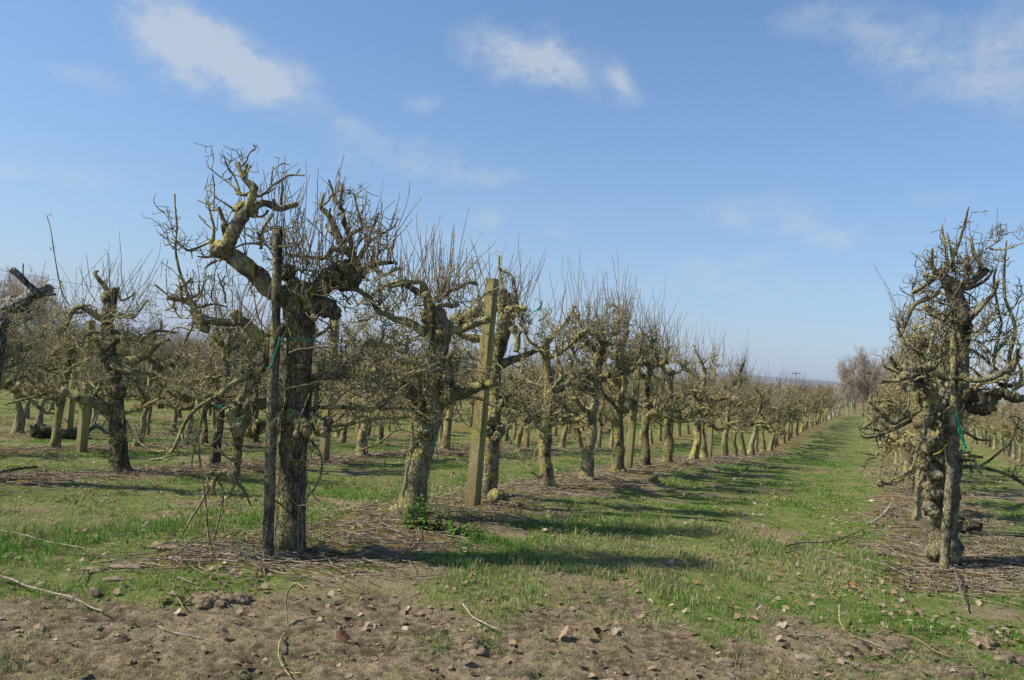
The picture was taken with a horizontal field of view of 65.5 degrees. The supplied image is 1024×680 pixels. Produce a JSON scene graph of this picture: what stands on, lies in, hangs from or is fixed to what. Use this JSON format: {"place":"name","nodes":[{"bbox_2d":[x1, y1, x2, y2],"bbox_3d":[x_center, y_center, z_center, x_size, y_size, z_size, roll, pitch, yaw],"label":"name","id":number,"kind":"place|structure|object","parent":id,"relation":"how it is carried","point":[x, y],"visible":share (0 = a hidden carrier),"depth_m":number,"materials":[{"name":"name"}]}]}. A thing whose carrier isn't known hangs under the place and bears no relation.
{"place":"outdoors","nodes":[
{"label":"outdoors","id":0,"kind":"place"},
{"bbox_2d":[0,356,1023,679],"bbox_3d":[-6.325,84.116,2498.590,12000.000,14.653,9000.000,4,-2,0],"label":"ground","id":1,"kind":"structure","parent":0,"point":[266,622],"depth_m":5.64,"materials":[{"name":"soil"}]},
{"bbox_2d":[0,270,38,329],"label":"bare tree","id":2,"kind":"object","parent":1,"relation":"on","point":[17,292],"visible":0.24,"depth_m":117.59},
{"bbox_2d":[0,269,51,390],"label":"fruit tree","id":3,"kind":"object","parent":1,"relation":"on","point":[14,364],"visible":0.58,"depth_m":13.67,"materials":[{"name":"brown plant"}]},
{"bbox_2d":[0,464,51,473],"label":"fallen branch","id":4,"kind":"object","parent":1,"relation":"on","point":[21,468],"visible":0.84,"depth_m":10.59,"materials":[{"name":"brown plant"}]},
{"bbox_2d":[0,263,56,327],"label":"bare tree","id":5,"kind":"object","parent":1,"relation":"on","point":[34,284],"visible":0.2,"depth_m":126.28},
{"bbox_2d":[10,337,58,418],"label":"fruit tree","id":6,"kind":"object","parent":1,"relation":"on","point":[27,411],"visible":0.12,"depth_m":29.60,"materials":[{"name":"brown plant"}]},
{"bbox_2d":[0,295,82,433],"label":"fruit tree","id":7,"kind":"object","parent":1,"relation":"on","point":[19,422],"visible":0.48,"depth_m":19.24,"materials":[{"name":"brown plant"}]},
{"bbox_2d":[23,332,61,423],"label":"fruit tree","id":8,"kind":"object","parent":1,"relation":"on","point":[40,416],"visible":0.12,"depth_m":24.99,"materials":[{"name":"brown plant"}]},
{"bbox_2d":[27,423,76,438],"bbox_3d":[-10.855,2.185,19.166,0.578,0.427,1.451,3,-2,32],"label":"fallen log","id":9,"kind":"object","parent":1,"relation":"on","point":[39,430],"visible":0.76,"depth_m":18.79,"materials":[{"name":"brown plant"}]},
{"bbox_2d":[0,575,103,611],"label":"fallen branch","id":10,"kind":"object","parent":1,"relation":"on","point":[23,584],"visible":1,"depth_m":4.94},
{"bbox_2d":[20,282,118,448],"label":"fruit tree","id":11,"kind":"object","parent":1,"relation":"on","point":[56,439],"visible":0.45,"depth_m":14.98,"materials":[{"name":"brown plant"}]},
{"bbox_2d":[64,349,79,428],"bbox_3d":[-11.240,1.388,20.332,0.174,2.554,0.173,3,-2,25],"label":"concrete post","id":12,"kind":"object","parent":1,"relation":"on","point":[69,414],"visible":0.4,"depth_m":20.27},
{"bbox_2d":[75,321,94,451],"bbox_3d":[-7.865,0.975,14.692,0.158,2.674,0.156,2,-3,25],"label":"concrete post","id":13,"kind":"object","parent":1,"relation":"on","point":[82,429],"visible":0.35,"depth_m":14.63,"materials":[{"name":"concrete"}]},
{"bbox_2d":[77,414,108,434],"bbox_3d":[-10.778,2.178,20.551,0.808,0.526,0.137,5,-2,-25],"label":"dead branch","id":14,"kind":"object","parent":1,"relation":"on","point":[94,426],"visible":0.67,"depth_m":20.56,"materials":[{"name":"grey wood"}]},
{"bbox_2d":[4,214,215,475],"bbox_3d":[-5.397,0.141,10.547,2.533,3.550,1.439,4,-2,0],"label":"fruit tree","id":15,"kind":"object","parent":1,"relation":"on","point":[113,411],"visible":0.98,"depth_m":10.52,"materials":[{"name":"brown plant"}]},
{"bbox_2d":[102,563,147,568],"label":"earth slab","id":16,"kind":"structure","parent":1,"relation":"on","point":[126,565],"depth_m":5.63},
{"bbox_2d":[123,347,166,427],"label":"fruit tree","id":17,"kind":"object","parent":1,"relation":"on","point":[135,399],"visible":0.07,"depth_m":28.28,"materials":[{"name":"brown plant"}]},
{"bbox_2d":[118,302,195,446],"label":"fruit tree","id":18,"kind":"object","parent":1,"relation":"on","point":[154,377],"visible":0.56,"depth_m":16.64,"materials":[{"name":"brown plant"}]},
{"bbox_2d":[124,319,191,434],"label":"fruit tree","id":19,"kind":"object","parent":1,"relation":"on","point":[148,419],"visible":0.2,"depth_m":22.76,"materials":[{"name":"brown plant"}]},
{"bbox_2d":[154,334,202,428],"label":"fruit tree","id":20,"kind":"object","parent":1,"relation":"on","point":[175,418],"visible":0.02,"depth_m":29.88,"materials":[{"name":"brown plant"}]},
{"bbox_2d":[158,329,223,434],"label":"fruit tree","id":21,"kind":"object","parent":1,"relation":"on","point":[187,428],"visible":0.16,"depth_m":24.05,"materials":[{"name":"brown plant"}]},
{"bbox_2d":[166,307,242,443],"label":"fruit tree","id":22,"kind":"object","parent":1,"relation":"on","point":[205,431],"visible":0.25,"depth_m":18.27,"materials":[{"name":"brown plant"}]},
{"bbox_2d":[190,590,231,609],"bbox_3d":[-1.879,1.639,5.008,0.277,0.095,0.244,5,-2,-25],"label":"clod heap","id":23,"kind":"object","parent":1,"relation":"on","point":[205,600],"visible":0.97,"depth_m":4.95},
{"bbox_2d":[143,267,285,467],"bbox_3d":[-4.455,0.426,12.257,2.223,3.276,2.049,4,-2,5],"label":"fruit tree","id":24,"kind":"object","parent":1,"relation":"on","point":[217,339],"visible":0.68,"depth_m":12.17,"materials":[{"name":"brown plant"}]},
{"bbox_2d":[219,591,252,604],"bbox_3d":[-1.775,1.651,5.107,0.220,0.076,0.230,5,-2,-13],"label":"clod heap","id":25,"kind":"object","parent":1,"relation":"on","point":[245,598],"visible":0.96,"depth_m":5.04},
{"bbox_2d":[219,341,283,442],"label":"fruit tree","id":26,"kind":"object","parent":1,"relation":"on","point":[255,439],"visible":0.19,"depth_m":19.74,"materials":[{"name":"brown plant"}]},
{"bbox_2d":[262,227,282,561],"bbox_3d":[-1.860,0.471,6.196,0.223,2.711,0.093,4,-2,0],"label":"wooden stake","id":27,"kind":"object","parent":1,"relation":"on","point":[270,464],"visible":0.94,"depth_m":6.16,"materials":[{"name":"brown wood"}]},
{"bbox_2d":[249,260,337,401],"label":"fruit tree","id":28,"kind":"object","parent":1,"relation":"on","point":[280,393],"visible":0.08,"depth_m":13.59,"materials":[{"name":"brown plant"}]},
{"bbox_2d":[141,143,455,557],"bbox_3d":[-1.714,0.120,6.427,2.532,3.285,1.376,4,-2,0],"label":"fruit tree","id":29,"kind":"object","parent":1,"relation":"on","point":[305,304],"visible":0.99,"depth_m":6.30,"materials":[{"name":"brown plant"}]},
{"bbox_2d":[274,453,308,547],"bbox_3d":[-1.767,1.268,6.391,0.317,0.737,0.286,4,-2,0],"label":"wire netting","id":30,"kind":"object","parent":29,"relation":"attached to","point":[292,500],"visible":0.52,"depth_m":6.28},
{"bbox_2d":[285,582,333,628],"bbox_3d":[-1.214,1.572,4.698,0.369,0.224,0.092,3,-2,26],"label":"fallen branch","id":31,"kind":"object","parent":1,"relation":"on","point":[290,587],"visible":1,"depth_m":4.72,"materials":[{"name":"wood"}]},
{"bbox_2d":[319,318,339,460],"bbox_3d":[-3.252,0.986,14.163,0.153,2.804,0.152,3,-2,25],"label":"concrete post","id":32,"kind":"object","parent":1,"relation":"on","point":[324,448],"visible":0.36,"depth_m":14.11,"materials":[{"name":"concrete"}]},
{"bbox_2d":[311,347,365,442],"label":"fruit tree","id":33,"kind":"object","parent":1,"relation":"on","point":[342,437],"visible":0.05,"depth_m":23.07,"materials":[{"name":"brown plant"}]},
{"bbox_2d":[319,301,404,456],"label":"fruit tree","id":34,"kind":"object","parent":1,"relation":"on","point":[362,441],"visible":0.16,"depth_m":15.44,"materials":[{"name":"brown plant"}]},
{"bbox_2d":[341,553,440,579],"bbox_3d":[-0.828,1.709,5.907,0.652,0.084,0.606,3,-2,33],"label":"fallen branch","id":35,"kind":"object","parent":1,"relation":"on","point":[413,577],"visible":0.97,"depth_m":5.84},
{"bbox_2d":[371,356,416,442],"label":"fruit tree","id":36,"kind":"object","parent":1,"relation":"on","point":[381,433],"visible":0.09,"depth_m":24.90,"materials":[{"name":"brown plant"}]},
{"bbox_2d":[377,334,445,440],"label":"fruit tree","id":37,"kind":"object","parent":1,"relation":"on","point":[413,416],"visible":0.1,"depth_m":17.12,"materials":[{"name":"brown plant"}]},
{"bbox_2d":[313,209,515,519],"bbox_3d":[-1.089,0.217,8.101,1.880,3.219,1.533,5,-2,-22],"label":"fruit tree","id":38,"kind":"object","parent":1,"relation":"on","point":[434,401],"visible":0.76,"depth_m":7.92,"materials":[{"name":"brown plant"}]},
{"bbox_2d":[400,494,433,530],"bbox_3d":[-0.897,1.611,7.462,0.339,0.340,0.219,4,-2,10],"label":"nettle plant","id":39,"kind":"object","parent":1,"relation":"on","point":[421,522],"visible":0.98,"depth_m":7.43,"materials":[{"name":"green plant"}]},
{"bbox_2d":[418,504,454,533],"bbox_3d":[-0.697,1.655,7.429,0.386,0.290,0.246,4,-2,0],"label":"nettle plant","id":40,"kind":"object","parent":1,"relation":"on","point":[436,521],"visible":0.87,"depth_m":7.40,"materials":[{"name":"green plant"}]},
{"bbox_2d":[426,362,472,443],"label":"fruit tree","id":41,"kind":"object","parent":1,"relation":"on","point":[441,430],"visible":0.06,"depth_m":28.32,"materials":[{"name":"brown plant"}]},
{"bbox_2d":[439,309,477,449],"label":"fruit tree","id":42,"kind":"object","parent":1,"relation":"on","point":[446,438],"visible":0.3,"depth_m":18.78,"materials":[{"name":"brown plant"}]},
{"bbox_2d":[446,520,483,542],"bbox_3d":[-0.429,1.748,7.273,0.374,0.182,0.303,4,-2,0],"label":"nettle plant","id":43,"kind":"object","parent":1,"relation":"on","point":[452,530],"visible":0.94,"depth_m":7.26,"materials":[{"name":"green plant"}]},
{"bbox_2d":[454,634,491,655],"bbox_3d":[-0.216,1.766,4.582,0.237,0.117,0.225,3,-2,25],"label":"clod heap","id":44,"kind":"object","parent":1,"relation":"on","point":[467,642],"visible":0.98,"depth_m":4.56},
{"bbox_2d":[465,278,498,506],"bbox_3d":[-0.347,0.714,9.109,0.147,2.854,0.147,4,-2,25],"label":"concrete post","id":45,"kind":"object","parent":1,"relation":"on","point":[476,458],"visible":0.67,"depth_m":9.05,"materials":[{"name":"concrete"}]},
{"bbox_2d":[0,475,1021,679],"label":"soil crumbs","id":46,"kind":"object","parent":1,"relation":"on","point":[93,592],"visible":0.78,"depth_m":4.61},
{"bbox_2d":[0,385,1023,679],"bbox_3d":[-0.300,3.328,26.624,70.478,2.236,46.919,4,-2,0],"label":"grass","id":47,"kind":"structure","parent":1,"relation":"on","point":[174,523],"depth_m":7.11,"materials":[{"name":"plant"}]},
{"bbox_2d":[0,263,58,382],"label":"fruit tree","id":48,"kind":"object","parent":47,"relation":"on","point":[15,304],"visible":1,"depth_m":8.85,"materials":[{"name":"brown plant"}]},
{"bbox_2d":[0,410,1023,635],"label":"pruning litter","id":49,"kind":"object","parent":1,"relation":"on","point":[991,560],"visible":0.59,"depth_m":8.41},
{"bbox_2d":[447,234,576,501],"bbox_3d":[-0.113,0.386,9.720,1.738,3.352,1.307,4,-2,0],"label":"fruit tree","id":50,"kind":"object","parent":1,"relation":"on","point":[510,308],"visible":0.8,"depth_m":9.63,"materials":[{"name":"brown plant"}]},
{"bbox_2d":[0,416,1023,679],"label":"leaf litter","id":51,"kind":"object","parent":1,"relation":"on","point":[438,622],"visible":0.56,"depth_m":5.95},
{"bbox_2d":[501,365,523,440],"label":"fruit tree","id":52,"kind":"object","parent":1,"relation":"on","point":[505,438],"visible":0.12,"depth_m":33.22,"materials":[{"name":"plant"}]},
{"bbox_2d":[11,318,1023,432],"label":"distant orchard","id":53,"kind":"object","parent":1,"relation":"on","point":[836,412],"visible":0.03,"depth_m":82.29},
{"bbox_2d":[504,340,551,448],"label":"fruit tree","id":54,"kind":"object","parent":1,"relation":"on","point":[519,433],"visible":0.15,"depth_m":22.18,"materials":[{"name":"brown plant"}]},
{"bbox_2d":[501,249,614,488],"bbox_3d":[0.499,0.484,11.526,1.693,3.502,1.814,4,-2,-3],"label":"fruit tree","id":55,"kind":"object","parent":1,"relation":"on","point":[548,416],"visible":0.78,"depth_m":11.31,"materials":[{"name":"brown plant"}]},
{"bbox_2d":[557,356,590,447],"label":"fruit tree","id":56,"kind":"object","parent":1,"relation":"on","point":[562,441],"visible":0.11,"depth_m":25.38,"materials":[{"name":"brown plant"}]},
{"bbox_2d":[557,343,608,447],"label":"fruit tree","id":57,"kind":"object","parent":1,"relation":"on","point":[579,443],"visible":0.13,"depth_m":26.99,"materials":[{"name":"brown plant"}]},
{"bbox_2d":[521,248,653,480],"bbox_3d":[1.314,0.350,12.932,1.921,4.096,2.562,3,-2,26],"label":"fruit tree","id":58,"kind":"object","parent":1,"relation":"on","point":[593,376],"visible":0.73,"depth_m":12.78,"materials":[{"name":"brown plant"}]},
{"bbox_2d":[585,384,614,447],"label":"fruit tree","id":59,"kind":"object","parent":1,"relation":"on","point":[600,420],"visible":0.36,"depth_m":28.92,"materials":[{"name":"brown plant"}]},
{"bbox_2d":[598,390,642,447],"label":"fruit tree","id":60,"kind":"object","parent":1,"relation":"on","point":[611,443],"visible":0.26,"depth_m":30.21,"materials":[{"name":"brown plant"}]},
{"bbox_2d":[579,263,665,473],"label":"fruit tree","id":61,"kind":"object","parent":1,"relation":"on","point":[620,390],"visible":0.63,"depth_m":14.31,"materials":[{"name":"brown plant"}]},
{"bbox_2d":[625,332,643,469],"bbox_3d":[2.296,1.280,14.991,0.132,2.874,0.133,5,-1,25],"label":"concrete post","id":62,"kind":"object","parent":1,"relation":"on","point":[630,441],"visible":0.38,"depth_m":14.94,"materials":[{"name":"concrete"}]},
{"bbox_2d":[624,372,661,444],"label":"fruit tree","id":63,"kind":"object","parent":1,"relation":"on","point":[650,425],"visible":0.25,"depth_m":33.83,"materials":[{"name":"brown plant"}]},
{"bbox_2d":[638,373,673,443],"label":"fruit tree","id":64,"kind":"object","parent":1,"relation":"on","point":[651,435],"visible":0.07,"depth_m":35.27,"materials":[{"name":"brown plant"}]},
{"bbox_2d":[602,293,712,467],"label":"fruit tree","id":65,"kind":"object","parent":1,"relation":"on","point":[656,408],"visible":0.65,"depth_m":16.06,"materials":[{"name":"brown plant"}]},
{"bbox_2d":[634,289,705,463],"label":"fruit tree","id":66,"kind":"object","parent":1,"relation":"on","point":[668,450],"visible":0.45,"depth_m":17.48,"materials":[{"name":"brown plant"}]},
{"bbox_2d":[668,316,747,460],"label":"fruit tree","id":67,"kind":"object","parent":1,"relation":"on","point":[697,441],"visible":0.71,"depth_m":19.61,"materials":[{"name":"brown plant"}]},
{"bbox_2d":[707,367,715,456],"bbox_3d":[5.676,2.197,22.697,0.141,2.854,0.142,2,-2,25],"label":"concrete post","id":68,"kind":"object","parent":1,"relation":"on","point":[710,441],"visible":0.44,"depth_m":22.62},
{"bbox_2d":[681,338,744,458],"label":"fruit tree","id":69,"kind":"object","parent":1,"relation":"on","point":[703,452],"visible":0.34,"depth_m":21.24,"materials":[{"name":"brown plant"}]},
{"bbox_2d":[711,657,738,666],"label":"earth slab","id":70,"kind":"structure","parent":1,"relation":"on","point":[724,660],"depth_m":4.64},
{"bbox_2d":[706,327,757,455],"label":"fruit tree","id":71,"kind":"object","parent":1,"relation":"on","point":[724,440],"visible":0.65,"depth_m":24.25,"materials":[{"name":"brown plant"}]},
{"bbox_2d":[716,343,756,455],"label":"fruit tree","id":72,"kind":"object","parent":1,"relation":"on","point":[735,435],"visible":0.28,"depth_m":26.13,"materials":[{"name":"brown plant"}]},
{"bbox_2d":[717,358,781,455],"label":"fruit tree","id":73,"kind":"object","parent":1,"relation":"on","point":[743,452],"visible":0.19,"depth_m":27.57,"materials":[{"name":"brown plant"}]},
{"bbox_2d":[735,361,786,452],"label":"fruit tree","id":74,"kind":"object","parent":1,"relation":"on","point":[757,440],"visible":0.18,"depth_m":31.24,"materials":[{"name":"brown plant"}]},
{"bbox_2d":[744,362,791,454],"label":"fruit tree","id":75,"kind":"object","parent":1,"relation":"on","point":[751,445],"visible":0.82,"depth_m":29.23,"materials":[{"name":"brown plant"}]},
{"bbox_2d":[750,371,789,451],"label":"fruit tree","id":76,"kind":"object","parent":1,"relation":"on","point":[763,446],"visible":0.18,"depth_m":32.73,"materials":[{"name":"brown plant"}]},
{"bbox_2d":[759,368,796,450],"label":"fruit tree","id":77,"kind":"object","parent":1,"relation":"on","point":[772,439],"visible":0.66,"depth_m":34.24,"materials":[{"name":"brown plant"}]},
{"bbox_2d":[769,372,800,445],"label":"fruit tree","id":78,"kind":"object","parent":1,"relation":"on","point":[785,423],"visible":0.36,"depth_m":37.60,"materials":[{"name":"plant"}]},
{"bbox_2d":[772,378,805,442],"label":"fruit tree","id":79,"kind":"object","parent":1,"relation":"on","point":[796,419],"visible":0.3,"depth_m":39.19,"materials":[{"name":"brown plant"}]},
{"bbox_2d":[771,367,812,440],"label":"fruit tree","id":80,"kind":"object","parent":1,"relation":"on","point":[789,423],"visible":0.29,"depth_m":41.01,"materials":[{"name":"brown plant"}]},
{"bbox_2d":[786,377,811,437],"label":"fruit tree","id":81,"kind":"object","parent":1,"relation":"on","point":[801,408],"visible":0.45,"depth_m":42.42,"materials":[{"name":"brown plant"}]},
{"bbox_2d":[787,371,817,435],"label":"fruit tree","id":82,"kind":"object","parent":1,"relation":"on","point":[797,423],"visible":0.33,"depth_m":44.27,"materials":[{"name":"brown plant"}]},
{"bbox_2d":[799,381,819,431],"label":"fruit tree","id":83,"kind":"object","parent":1,"relation":"on","point":[805,419],"visible":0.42,"depth_m":47.37,"materials":[{"name":"brown plant"}]},
{"bbox_2d":[794,654,824,664],"bbox_3d":[1.772,1.903,4.755,0.193,0.061,0.116,4,-2,0],"label":"rock","id":84,"kind":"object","parent":1,"relation":"on","point":[808,658],"depth_m":4.72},
{"bbox_2d":[817,377,831,423],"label":"fruit tree","id":85,"kind":"object","parent":1,"relation":"on","point":[826,391],"visible":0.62,"depth_m":58.97,"materials":[{"name":"brown plant"}]},
{"bbox_2d":[777,632,880,647],"bbox_3d":[2.023,1.912,5.134,0.656,0.045,0.146,4,-2,0],"label":"fallen branch","id":86,"kind":"object","parent":1,"relation":"on","point":[828,635],"visible":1,"depth_m":5.16,"materials":[{"name":"brown wood"}]},
{"bbox_2d":[832,362,861,415],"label":"bare tree","id":87,"kind":"object","parent":1,"relation":"on","point":[846,385],"visible":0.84,"depth_m":100.92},
{"bbox_2d":[834,354,866,415],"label":"bare tree","id":88,"kind":"object","parent":1,"relation":"on","point":[854,374],"visible":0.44,"depth_m":103.09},
{"bbox_2d":[686,379,1021,408],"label":"wood","id":89,"kind":"object","parent":1,"relation":"on","point":[858,400],"visible":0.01,"depth_m":238.61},
{"bbox_2d":[847,345,886,415],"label":"bare tree","id":90,"kind":"object","parent":1,"relation":"on","point":[864,378],"visible":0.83,"depth_m":100.70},
{"bbox_2d":[871,351,915,479],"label":"fruit tree","id":91,"kind":"object","parent":1,"relation":"on","point":[910,458],"visible":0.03,"depth_m":17.44,"materials":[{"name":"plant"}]},
{"bbox_2d":[855,313,944,493],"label":"fruit tree","id":92,"kind":"object","parent":1,"relation":"on","point":[911,485],"visible":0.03,"depth_m":14.39,"materials":[{"name":"brown plant"}]},
{"bbox_2d":[866,335,935,501],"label":"fruit tree","id":93,"kind":"object","parent":1,"relation":"on","point":[917,475],"visible":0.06,"depth_m":12.69,"materials":[{"name":"brown plant"}]},
{"bbox_2d":[858,304,982,519],"bbox_3d":[5.606,1.018,10.931,1.520,3.074,2.246,3,-2,30],"label":"fruit tree","id":94,"kind":"object","parent":1,"relation":"on","point":[902,443],"visible":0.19,"depth_m":10.80,"materials":[{"name":"brown plant"}]},
{"bbox_2d":[886,632,964,657],"bbox_3d":[2.671,1.945,5.130,0.153,0.077,0.501,5,-2,-27],"label":"fallen branch","id":95,"kind":"object","parent":1,"relation":"on","point":[911,637],"visible":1,"depth_m":5.17,"materials":[{"name":"brown wood"}]},
{"bbox_2d":[856,206,1023,568],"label":"fruit tree","id":96,"kind":"object","parent":1,"relation":"on","point":[933,418],"visible":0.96,"depth_m":7.51,"materials":[{"name":"brown plant"}]},
{"bbox_2d":[871,260,1023,449],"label":"fruit tree","id":97,"kind":"object","parent":1,"relation":"on","point":[917,333],"visible":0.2,"depth_m":9.38,"materials":[{"name":"brown plant"}]},
{"bbox_2d":[939,329,957,572],"bbox_3d":[4.043,1.076,7.362,0.120,2.353,0.091,4,-2,0],"label":"wooden stake","id":98,"kind":"object","parent":1,"relation":"on","point":[946,528],"visible":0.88,"depth_m":7.33,"materials":[{"name":"brown wood"}]},
{"bbox_2d":[956,515,983,531],"bbox_3d":[5.382,2.223,9.622,0.655,0.249,0.256,5,-2,-9],"label":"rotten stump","id":99,"kind":"object","parent":1,"relation":"on","point":[970,525],"visible":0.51,"depth_m":9.56,"materials":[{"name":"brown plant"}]},
{"bbox_2d":[967,635,999,649],"bbox_3d":[3.151,2.010,5.316,0.181,0.075,0.278,3,-2,44],"label":"clod heap","id":100,"kind":"object","parent":1,"relation":"on","point":[992,643],"visible":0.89,"depth_m":5.27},
{"bbox_2d":[975,405,997,446],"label":"fruit tree","id":101,"kind":"object","parent":1,"relation":"on","point":[988,424],"visible":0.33,"depth_m":44.13,"materials":[{"name":"brown plant"}]},
{"bbox_2d":[984,400,1006,448],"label":"fruit tree","id":102,"kind":"object","parent":1,"relation":"on","point":[993,430],"visible":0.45,"depth_m":42.53,"materials":[{"name":"brown plant"}]},
{"bbox_2d":[993,399,1011,453],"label":"fruit tree","id":103,"kind":"object","parent":1,"relation":"on","point":[1000,414],"visible":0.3,"depth_m":39.48,"materials":[{"name":"brown plant"}]},
{"bbox_2d":[990,389,1023,456],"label":"fruit tree","id":104,"kind":"object","parent":1,"relation":"on","point":[1007,453],"visible":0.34,"depth_m":37.66,"materials":[{"name":"brown plant"}]},
{"bbox_2d":[993,389,1023,458],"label":"fruit tree","id":105,"kind":"object","parent":1,"relation":"on","point":[1002,427],"visible":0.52,"depth_m":36.23,"materials":[{"name":"brown plant"}]},
{"bbox_2d":[1005,389,1023,461],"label":"fruit tree","id":106,"kind":"object","parent":1,"relation":"on","point":[1020,454],"visible":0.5,"depth_m":34.23,"materials":[{"name":"brown plant"}]},
{"bbox_2d":[0,0,1023,394],"label":"sky","id":107,"kind":"structure","parent":0,"point":[758,157],"materials":[{"name":"blue"}]},
{"bbox_2d":[17,322,1021,403],"bbox_3d":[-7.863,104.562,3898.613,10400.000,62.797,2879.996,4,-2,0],"label":"hills","id":108,"kind":"structure","parent":0,"point":[532,358],"depth_m":3193.91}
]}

